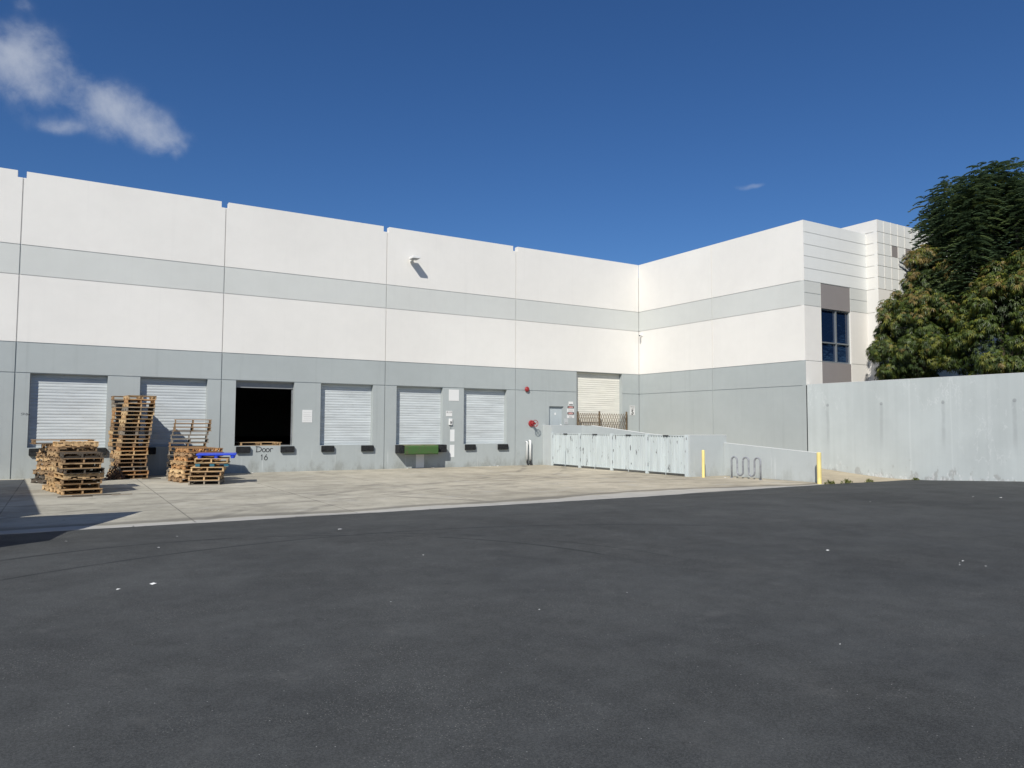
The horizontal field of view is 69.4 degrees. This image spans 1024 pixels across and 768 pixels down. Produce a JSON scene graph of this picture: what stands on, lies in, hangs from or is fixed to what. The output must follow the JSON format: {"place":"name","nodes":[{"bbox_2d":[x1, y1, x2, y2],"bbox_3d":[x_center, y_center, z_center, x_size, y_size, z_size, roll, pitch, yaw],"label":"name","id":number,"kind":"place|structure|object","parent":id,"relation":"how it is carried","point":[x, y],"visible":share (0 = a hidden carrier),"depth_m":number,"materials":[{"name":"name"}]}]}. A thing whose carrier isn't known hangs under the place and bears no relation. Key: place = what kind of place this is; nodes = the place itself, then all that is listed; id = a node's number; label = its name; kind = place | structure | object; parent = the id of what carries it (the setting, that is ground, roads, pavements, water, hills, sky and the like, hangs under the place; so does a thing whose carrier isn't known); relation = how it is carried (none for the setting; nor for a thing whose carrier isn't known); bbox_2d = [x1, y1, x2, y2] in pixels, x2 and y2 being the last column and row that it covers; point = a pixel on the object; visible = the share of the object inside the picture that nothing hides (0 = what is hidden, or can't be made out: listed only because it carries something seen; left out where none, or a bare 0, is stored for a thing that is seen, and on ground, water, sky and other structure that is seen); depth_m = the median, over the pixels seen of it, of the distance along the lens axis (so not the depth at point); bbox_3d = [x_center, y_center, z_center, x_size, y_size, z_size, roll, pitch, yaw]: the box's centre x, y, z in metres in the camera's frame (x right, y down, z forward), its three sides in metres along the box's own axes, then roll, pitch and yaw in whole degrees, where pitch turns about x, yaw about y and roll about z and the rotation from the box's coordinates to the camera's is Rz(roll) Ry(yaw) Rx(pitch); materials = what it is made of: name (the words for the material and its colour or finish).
{"place":"outdoors","nodes":[
{"label":"outdoors","id":0,"kind":"place"},
{"bbox_2d":[35,457,50,461],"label":"wooden pallet","id":1,"kind":"object","parent":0,"point":[47,459],"visible":0.22,"depth_m":24.13,"materials":[{"name":"brown wood"}]},
{"bbox_2d":[36,452,65,456],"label":"wooden pallet","id":2,"kind":"object","parent":1,"relation":"on","point":[39,454],"visible":0.23,"depth_m":24.16,"materials":[{"name":"brown wood"}]},
{"bbox_2d":[38,448,84,452],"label":"wooden pallet","id":3,"kind":"object","parent":2,"relation":"on","point":[43,450],"visible":0.21,"depth_m":24.29,"materials":[{"name":"brown wood"}]},
{"bbox_2d":[41,444,87,448],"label":"wooden pallet","id":4,"kind":"object","parent":3,"relation":"on","point":[43,445],"visible":0.26,"depth_m":24.41,"materials":[{"name":"brown wood"}]},
{"bbox_2d":[30,439,93,443],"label":"wooden pallet","id":5,"kind":"object","parent":4,"relation":"on","point":[33,441],"visible":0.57,"depth_m":24.41,"materials":[{"name":"brown wood"}]},
{"bbox_2d":[0,465,822,533],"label":"concrete apron","id":6,"kind":"object","parent":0,"point":[26,505],"depth_m":21.20,"materials":[{"name":"beige concrete"}]},
{"bbox_2d":[42,484,87,491],"bbox_3d":[-13.019,3.025,21.602,1.036,0.141,1.264,3,-5,-43],"label":"wooden pallet","id":7,"kind":"object","parent":6,"relation":"on","point":[46,487],"visible":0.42,"depth_m":21.26,"materials":[{"name":"brown wood"}]},
{"bbox_2d":[47,480,91,486],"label":"wooden pallet","id":8,"kind":"object","parent":7,"relation":"on","point":[50,483],"visible":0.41,"depth_m":21.29,"materials":[{"name":"brown wood"}]},
{"bbox_2d":[45,475,92,481],"bbox_3d":[-13.003,2.747,21.672,1.040,0.141,1.250,3,-4,-41],"label":"wooden pallet","id":9,"kind":"object","parent":8,"relation":"on","point":[50,478],"visible":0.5,"depth_m":21.26,"materials":[{"name":"brown wood"}]},
{"bbox_2d":[47,470,73,476],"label":"wooden pallet","id":10,"kind":"object","parent":9,"relation":"on","point":[50,473],"visible":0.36,"depth_m":21.43,"materials":[{"name":"brown wood"}]},
{"bbox_2d":[48,465,91,471],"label":"wooden pallet","id":11,"kind":"object","parent":10,"relation":"on","point":[51,468],"visible":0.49,"depth_m":21.50,"materials":[{"name":"brown wood"}]},
{"bbox_2d":[51,461,94,466],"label":"wooden pallet","id":12,"kind":"object","parent":11,"relation":"on","point":[53,464],"visible":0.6,"depth_m":21.48,"materials":[{"name":"brown wood"}]},
{"bbox_2d":[49,456,96,461],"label":"wooden pallet","id":13,"kind":"object","parent":12,"relation":"on","point":[55,459],"visible":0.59,"depth_m":21.53,"materials":[{"name":"brown wood"}]},
{"bbox_2d":[47,451,95,456],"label":"wooden pallet","id":14,"kind":"object","parent":13,"relation":"on","point":[52,453],"visible":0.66,"depth_m":21.57,"materials":[{"name":"brown wood"}]},
{"bbox_2d":[47,446,96,451],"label":"wooden pallet","id":15,"kind":"object","parent":14,"relation":"on","point":[72,449],"visible":0.95,"depth_m":21.56,"materials":[{"name":"brown wood"}]},
{"bbox_2d":[53,441,98,446],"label":"wooden pallet","id":16,"kind":"object","parent":15,"relation":"on","point":[74,443],"visible":1,"depth_m":21.44,"materials":[{"name":"brown wood"}]},
{"bbox_2d":[54,487,102,494],"bbox_3d":[-12.143,2.975,20.668,0.994,0.141,1.264,3,-4,-41],"label":"wooden pallet","id":17,"kind":"object","parent":6,"relation":"on","point":[78,491],"visible":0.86,"depth_m":20.43,"materials":[{"name":"brown wood"}]},
{"bbox_2d":[54,482,99,489],"bbox_3d":[-12.206,2.837,20.736,0.998,0.141,1.265,3,-4,-37],"label":"wooden pallet","id":18,"kind":"object","parent":17,"relation":"on","point":[75,486],"visible":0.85,"depth_m":20.56,"materials":[{"name":"brown wood"}]},
{"bbox_2d":[59,476,102,484],"bbox_3d":[-12.108,2.696,20.730,0.996,0.141,1.264,3,-4,-34],"label":"wooden pallet","id":19,"kind":"object","parent":18,"relation":"on","point":[79,481],"visible":0.73,"depth_m":20.44,"materials":[{"name":"brown wood"}]},
{"bbox_2d":[53,472,104,479],"bbox_3d":[-12.156,2.555,20.744,1.032,0.141,1.222,3,-4,-42],"label":"wooden pallet","id":20,"kind":"object","parent":19,"relation":"on","point":[71,476],"visible":0.83,"depth_m":20.39,"materials":[{"name":"brown wood"}]},
{"bbox_2d":[56,467,104,473],"bbox_3d":[-12.117,2.414,20.743,0.996,0.141,1.264,3,-4,-40],"label":"wooden pallet","id":21,"kind":"object","parent":20,"relation":"on","point":[84,470],"visible":0.8,"depth_m":20.55,"materials":[{"name":"brown wood"}]},
{"bbox_2d":[58,462,101,468],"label":"wooden pallet","id":22,"kind":"object","parent":21,"relation":"on","point":[78,466],"visible":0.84,"depth_m":20.46,"materials":[{"name":"brown wood"}]},
{"bbox_2d":[60,457,103,463],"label":"wooden pallet","id":23,"kind":"object","parent":22,"relation":"on","point":[82,460],"visible":0.79,"depth_m":20.43,"materials":[{"name":"brown wood"}]},
{"bbox_2d":[59,451,101,458],"bbox_3d":[-12.140,1.993,20.792,0.998,0.141,1.251,3,-4,-34],"label":"wooden pallet","id":24,"kind":"object","parent":23,"relation":"on","point":[80,454],"visible":1,"depth_m":20.59,"materials":[{"name":"brown wood"}]},
{"bbox_2d":[104,460,125,479],"bbox_3d":[-13.903,3.049,25.855,0.716,0.740,0.555,2,-4,-31],"label":"splinter heap","id":25,"kind":"object","parent":6,"relation":"on","point":[116,474],"visible":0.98,"depth_m":25.78,"materials":[{"name":"brown wood"}]},
{"bbox_2d":[117,474,147,478],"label":"wooden pallet","id":26,"kind":"object","parent":6,"relation":"on","point":[138,477],"visible":0.64,"depth_m":26.47,"materials":[{"name":"brown wood"}]},
{"bbox_2d":[116,470,148,474],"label":"wooden pallet","id":27,"kind":"object","parent":26,"relation":"on","point":[138,473],"visible":0.65,"depth_m":26.55,"materials":[{"name":"brown wood"}]},
{"bbox_2d":[116,466,147,470],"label":"wooden pallet","id":28,"kind":"object","parent":27,"relation":"on","point":[133,469],"visible":0.76,"depth_m":26.47,"materials":[{"name":"brown wood"}]},
{"bbox_2d":[115,462,146,466],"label":"wooden pallet","id":29,"kind":"object","parent":28,"relation":"on","point":[132,465],"visible":0.73,"depth_m":26.45,"materials":[{"name":"brown wood"}]},
{"bbox_2d":[114,458,147,462],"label":"wooden pallet","id":30,"kind":"object","parent":29,"relation":"on","point":[133,461],"visible":0.74,"depth_m":26.48,"materials":[{"name":"brown wood"}]},
{"bbox_2d":[112,454,146,458],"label":"wooden pallet","id":31,"kind":"object","parent":30,"relation":"on","point":[116,456],"visible":0.84,"depth_m":26.48,"materials":[{"name":"brown wood"}]},
{"bbox_2d":[114,450,147,454],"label":"wooden pallet","id":32,"kind":"object","parent":31,"relation":"on","point":[131,452],"visible":0.84,"depth_m":26.53,"materials":[{"name":"brown wood"}]},
{"bbox_2d":[116,447,147,450],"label":"wooden pallet","id":33,"kind":"object","parent":32,"relation":"on","point":[133,449],"visible":0.79,"depth_m":26.48,"materials":[{"name":"brown wood"}]},
{"bbox_2d":[116,442,148,446],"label":"wooden pallet","id":34,"kind":"object","parent":33,"relation":"on","point":[132,444],"visible":0.84,"depth_m":26.42,"materials":[{"name":"brown wood"}]},
{"bbox_2d":[117,439,149,442],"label":"wooden pallet","id":35,"kind":"object","parent":34,"relation":"on","point":[134,440],"visible":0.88,"depth_m":26.52,"materials":[{"name":"brown wood"}]},
{"bbox_2d":[119,435,149,438],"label":"wooden pallet","id":36,"kind":"object","parent":35,"relation":"on","point":[135,436],"visible":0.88,"depth_m":26.43,"materials":[{"name":"brown wood"}]},
{"bbox_2d":[118,431,151,434],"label":"wooden pallet","id":37,"kind":"object","parent":36,"relation":"on","point":[135,433],"visible":0.97,"depth_m":26.50,"materials":[{"name":"brown wood"}]},
{"bbox_2d":[118,427,151,430],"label":"wooden pallet","id":38,"kind":"object","parent":37,"relation":"on","point":[135,429],"visible":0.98,"depth_m":26.43,"materials":[{"name":"brown wood"}]},
{"bbox_2d":[119,423,151,426],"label":"wooden pallet","id":39,"kind":"object","parent":38,"relation":"on","point":[135,424],"visible":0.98,"depth_m":26.47,"materials":[{"name":"brown wood"}]},
{"bbox_2d":[119,419,152,422],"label":"wooden pallet","id":40,"kind":"object","parent":39,"relation":"on","point":[136,420],"visible":0.94,"depth_m":26.56,"materials":[{"name":"brown wood"}]},
{"bbox_2d":[121,415,152,418],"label":"wooden pallet","id":41,"kind":"object","parent":40,"relation":"on","point":[137,416],"visible":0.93,"depth_m":26.49,"materials":[{"name":"brown wood"}]},
{"bbox_2d":[121,411,153,414],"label":"wooden pallet","id":42,"kind":"object","parent":41,"relation":"on","point":[137,412],"visible":0.9,"depth_m":26.58,"materials":[{"name":"brown wood"}]},
{"bbox_2d":[122,407,154,410],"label":"wooden pallet","id":43,"kind":"object","parent":42,"relation":"on","point":[138,409],"visible":0.85,"depth_m":26.59,"materials":[{"name":"brown wood"}]},
{"bbox_2d":[123,403,155,407],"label":"wooden pallet","id":44,"kind":"object","parent":43,"relation":"on","point":[137,405],"visible":0.87,"depth_m":26.66,"materials":[{"name":"brown wood"}]},
{"bbox_2d":[124,399,154,403],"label":"wooden pallet","id":45,"kind":"object","parent":44,"relation":"on","point":[140,401],"visible":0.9,"depth_m":26.69,"materials":[{"name":"brown wood"}]},
{"bbox_2d":[123,395,156,399],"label":"wooden pallet","id":46,"kind":"object","parent":45,"relation":"on","point":[140,397],"visible":0.88,"depth_m":26.75,"materials":[{"name":"brown wood"}]},
{"bbox_2d":[168,477,202,482],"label":"wooden pallet","id":47,"kind":"object","parent":6,"relation":"on","point":[174,479],"visible":0.41,"depth_m":24.83,"materials":[{"name":"brown wood"}]},
{"bbox_2d":[168,472,204,477],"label":"wooden pallet","id":48,"kind":"object","parent":47,"relation":"on","point":[178,475],"visible":0.45,"depth_m":24.90,"materials":[{"name":"brown wood"}]},
{"bbox_2d":[169,468,216,473],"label":"wooden pallet","id":49,"kind":"object","parent":48,"relation":"on","point":[171,470],"visible":0.53,"depth_m":25.06,"materials":[{"name":"brown wood"}]},
{"bbox_2d":[171,464,218,469],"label":"wooden pallet","id":50,"kind":"object","parent":49,"relation":"on","point":[182,467],"visible":0.52,"depth_m":25.07,"materials":[{"name":"brown wood"}]},
{"bbox_2d":[170,460,219,465],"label":"wooden pallet","id":51,"kind":"object","parent":50,"relation":"on","point":[184,463],"visible":0.53,"depth_m":24.99,"materials":[{"name":"brown wood"}]},
{"bbox_2d":[174,456,221,460],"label":"wooden pallet","id":52,"kind":"object","parent":51,"relation":"on","point":[180,458],"visible":0.62,"depth_m":25.05,"materials":[{"name":"brown wood"}]},
{"bbox_2d":[173,452,223,456],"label":"wooden pallet","id":53,"kind":"object","parent":52,"relation":"on","point":[182,454],"visible":0.55,"depth_m":25.02,"materials":[{"name":"brown wood"}]},
{"bbox_2d":[175,447,222,452],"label":"wooden pallet","id":54,"kind":"object","parent":53,"relation":"on","point":[194,449],"visible":1,"depth_m":25.36,"materials":[{"name":"brown wood"}]},
{"bbox_2d":[188,478,224,484],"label":"wooden pallet","id":55,"kind":"object","parent":6,"relation":"on","point":[215,482],"visible":0.87,"depth_m":24.01,"materials":[{"name":"brown wood"}]},
{"bbox_2d":[188,474,223,480],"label":"wooden pallet","id":56,"kind":"object","parent":55,"relation":"on","point":[206,477],"visible":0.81,"depth_m":23.76,"materials":[{"name":"brown wood"}]},
{"bbox_2d":[190,470,223,475],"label":"wooden pallet","id":57,"kind":"object","parent":56,"relation":"on","point":[206,474],"visible":0.74,"depth_m":24.06,"materials":[{"name":"brown wood"}]},
{"bbox_2d":[190,465,225,471],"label":"wooden pallet","id":58,"kind":"object","parent":57,"relation":"on","point":[208,469],"visible":0.87,"depth_m":23.96,"materials":[{"name":"brown wood"}]},
{"bbox_2d":[195,461,229,466],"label":"block pallet","id":59,"kind":"object","parent":58,"relation":"on","point":[212,464],"visible":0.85,"depth_m":23.82,"materials":[{"name":"blue paint"}]},
{"bbox_2d":[194,457,229,462],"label":"wooden pallet","id":60,"kind":"object","parent":59,"relation":"on","point":[196,460],"visible":0.97,"depth_m":23.91,"materials":[{"name":"brown wood"}]},
{"bbox_2d":[196,453,236,458],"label":"plastic pallet","id":61,"kind":"object","parent":60,"relation":"on","point":[215,455],"visible":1,"depth_m":24.02,"materials":[{"name":"blue plastic"}]},
{"bbox_2d":[0,484,819,534],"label":"gutter","id":62,"kind":"object","parent":6,"relation":"on","point":[389,511],"visible":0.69,"depth_m":16.28,"materials":[{"name":"concrete"}]},
{"bbox_2d":[0,168,1023,478],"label":"warehouse","id":63,"kind":"structure","parent":6,"relation":"on","point":[370,346],"depth_m":32.75,"materials":[{"name":"white paint"}]},
{"bbox_2d":[27,374,107,447],"bbox_3d":[-16.222,0.988,27.028,2.422,2.639,0.051,2,-4,-31],"label":"rolling door","id":64,"kind":"structure","parent":63,"relation":"in","point":[60,406],"depth_m":26.99,"materials":[{"name":"white metal"}]},
{"bbox_2d":[138,377,206,446],"bbox_3d":[-13.235,1.108,28.838,2.392,2.639,0.051,2,-4,-31],"label":"rolling door","id":65,"kind":"structure","parent":63,"relation":"in","point":[176,398],"depth_m":28.83,"materials":[{"name":"white metal"}]},
{"bbox_2d":[234,442,281,445],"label":"wooden pallet","id":66,"kind":"object","parent":63,"relation":"on","point":[258,443],"visible":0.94,"depth_m":30.47,"materials":[{"name":"brown wood"}]},
{"bbox_2d":[236,381,292,388],"bbox_3d":[-10.383,-0.086,30.861,2.342,0.548,0.520,2,-4,-31],"label":"rolling door","id":67,"kind":"structure","parent":63,"relation":"in","point":[240,384],"depth_m":30.64,"materials":[{"name":"grey metal"}]},
{"bbox_2d":[302,410,311,421],"bbox_3d":[-8.669,1.363,31.287,0.420,0.530,0.014,2,-4,-31],"label":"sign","id":68,"kind":"object","parent":63,"relation":"attached to","point":[306,415],"visible":1,"depth_m":31.28,"materials":[{"name":"white metal"}]},
{"bbox_2d":[320,384,370,444],"bbox_3d":[-7.320,1.344,32.422,2.352,2.639,0.051,2,-4,-31],"label":"rolling door","id":69,"kind":"structure","parent":63,"relation":"in","point":[345,410],"depth_m":32.40,"materials":[{"name":"white metal"}]},
{"bbox_2d":[399,444,437,454],"bbox_3d":[-4.218,2.969,33.568,1.700,0.441,0.589,2,-4,-31],"label":"dock leveler","id":70,"kind":"object","parent":63,"relation":"attached to","point":[414,449],"visible":0.96,"depth_m":33.35,"materials":[{"name":"green paint"}]},
{"bbox_2d":[396,386,440,443],"bbox_3d":[-4.366,1.462,34.211,2.322,2.639,0.051,2,-4,-31],"label":"rolling door","id":71,"kind":"structure","parent":63,"relation":"in","point":[418,409],"depth_m":34.20,"materials":[{"name":"white metal"}]},
{"bbox_2d":[449,389,458,400],"bbox_3d":[-2.745,0.532,34.937,0.530,0.530,0.011,2,-4,-31],"label":"blank sign","id":72,"kind":"object","parent":63,"relation":"attached to","point":[453,395],"visible":1,"depth_m":34.93,"materials":[{"name":"white metal"}]},
{"bbox_2d":[464,389,504,443],"bbox_3d":[-1.409,1.580,36.003,2.382,2.639,0.051,2,-4,-31],"label":"rolling door","id":73,"kind":"structure","parent":63,"relation":"in","point":[483,408],"depth_m":36.00,"materials":[{"name":"white metal"}]},
{"bbox_2d":[549,406,562,425],"bbox_3d":[2.233,2.092,37.991,0.884,1.877,0.120,2,-4,-31],"label":"entry door","id":74,"kind":"structure","parent":63,"relation":"in","point":[555,412],"depth_m":38.04,"materials":[{"name":"paint"}]},
{"bbox_2d":[577,372,619,428],"bbox_3d":[4.556,1.279,39.647,3.072,3.720,0.051,2,-4,-31],"label":"rolling door","id":75,"kind":"structure","parent":63,"relation":"in","point":[596,392],"depth_m":39.72,"materials":[{"name":"white metal"}]},
{"bbox_2d":[821,308,849,363],"bbox_3d":[14.420,-2.115,33.071,2.080,2.381,0.110,2,-4,-31],"label":"window","id":76,"kind":"structure","parent":63,"relation":"in","point":[834,323],"depth_m":33.09,"materials":[{"name":"blue glass"}]},
{"bbox_2d":[551,433,553,465],"bbox_3d":[2.004,3.230,36.682,0.100,1.630,0.130,2,-4,-31],"label":"gate post","id":77,"kind":"object","parent":6,"relation":"on","point":[552,464],"visible":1,"depth_m":36.63,"materials":[{"name":"metal"}]},
{"bbox_2d":[553,433,577,465],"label":"corrugated gate","id":78,"kind":"structure","parent":77,"relation":"attached to","point":[571,448],"depth_m":35.74,"materials":[{"name":"metal"}]},
{"bbox_2d":[578,433,580,467],"bbox_3d":[3.187,3.122,34.736,0.100,1.630,0.130,2,-4,-31],"label":"gate post","id":79,"kind":"object","parent":6,"relation":"on","point":[579,450],"visible":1,"depth_m":34.70,"materials":[{"name":"metal"}]},
{"bbox_2d":[580,434,609,467],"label":"corrugated gate","id":80,"kind":"structure","parent":79,"relation":"attached to","point":[595,450],"depth_m":33.70,"materials":[{"name":"metal"}]},
{"bbox_2d":[610,434,613,470],"bbox_3d":[4.417,3.010,32.714,0.100,1.630,0.130,2,-4,-31],"label":"gate post","id":81,"kind":"object","parent":6,"relation":"on","point":[611,454],"visible":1,"depth_m":32.67,"materials":[{"name":"metal"}]},
{"bbox_2d":[612,434,644,471],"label":"corrugated gate","id":82,"kind":"structure","parent":81,"relation":"attached to","point":[628,451],"depth_m":31.71,"materials":[{"name":"metal"}]},
{"bbox_2d":[543,425,726,476],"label":"enclosure wall","id":83,"kind":"structure","parent":6,"relation":"on","point":[712,446],"depth_m":29.34,"materials":[{"name":"paint"}]},
{"bbox_2d":[645,434,648,473],"bbox_3d":[5.621,2.901,30.733,0.100,1.630,0.130,2,-4,-31],"label":"gate post","id":84,"kind":"object","parent":6,"relation":"on","point":[646,456],"visible":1,"depth_m":30.70,"materials":[{"name":"metal"}]},
{"bbox_2d":[684,435,687,476],"bbox_3d":[6.804,2.793,28.788,0.100,1.630,0.130,2,-4,-31],"label":"gate post","id":85,"kind":"object","parent":6,"relation":"on","point":[686,452],"visible":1,"depth_m":28.75,"materials":[{"name":"metal"}]},
{"bbox_2d":[647,435,684,473],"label":"corrugated gate","id":86,"kind":"structure","parent":85,"relation":"attached to","point":[666,453],"depth_m":29.73,"materials":[{"name":"metal"}]},
{"bbox_2d":[582,425,816,482],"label":"ramp wall","id":87,"kind":"structure","parent":6,"relation":"on","point":[786,464],"depth_m":27.79,"materials":[{"name":"paint"}]},
{"bbox_2d":[730,456,761,479],"bbox_3d":[8.767,3.139,27.707,0.140,0.833,1.510,2,-4,-31],"label":"bike rack","id":88,"kind":"object","parent":6,"relation":"on","point":[749,474],"visible":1,"depth_m":27.79,"materials":[{"name":"grey metal"}]},
{"bbox_2d":[816,452,821,483],"bbox_3d":[10.554,2.889,25.392,0.150,1.080,0.150,2,-4,-31],"label":"bollard","id":89,"kind":"object","parent":6,"relation":"on","point":[819,475],"visible":0.99,"depth_m":25.33,"materials":[{"name":"yellow paint"}]},
{"bbox_2d":[821,468,909,483],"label":"loading ramp","id":90,"kind":"structure","parent":6,"relation":"on","point":[837,477],"depth_m":28.07,"materials":[{"name":"concrete"}]},
{"bbox_2d":[577,411,626,429],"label":"scissor gate","id":91,"kind":"structure","parent":90,"relation":"on","point":[578,417],"depth_m":39.21,"materials":[{"name":"brown metal"}]},
{"bbox_2d":[0,480,1023,767],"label":"asphalt yard","id":92,"kind":"structure","parent":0,"point":[870,624],"depth_m":6.05,"materials":[{"name":"grey asphalt"}]},
{"bbox_2d":[0,0,1023,277],"label":"sky","id":93,"kind":"structure","parent":0,"point":[636,132],"materials":[{"name":"blue"}]},
{"label":"planting terrace","id":94,"kind":"structure","parent":0,"visible":0},
{"bbox_2d":[865,244,980,379],"bbox_3d":[17.056,-2.558,30.705,4.707,6.656,3.511,1,-3,-6],"label":"bushy tree","id":95,"kind":"object","parent":94,"relation":"on","point":[913,308],"visible":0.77,"depth_m":30.22,"materials":[{"name":"green plant"}]},
{"bbox_2d":[906,157,1023,358],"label":"feathery tree","id":96,"kind":"object","parent":94,"relation":"on","point":[983,211],"visible":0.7,"depth_m":30.03,"materials":[{"name":"green plant"}]},
{"bbox_2d":[938,248,1023,375],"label":"bushy tree","id":97,"kind":"object","parent":94,"relation":"on","point":[1008,357],"visible":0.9,"depth_m":28.35,"materials":[{"name":"green plant"}]},
{"label":"ground","id":98,"kind":"structure","parent":0,"visible":0},
{"bbox_2d":[806,372,1023,481],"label":"retaining wall","id":99,"kind":"structure","parent":98,"relation":"on","point":[962,428],"depth_m":27.33,"materials":[{"name":"paint"}]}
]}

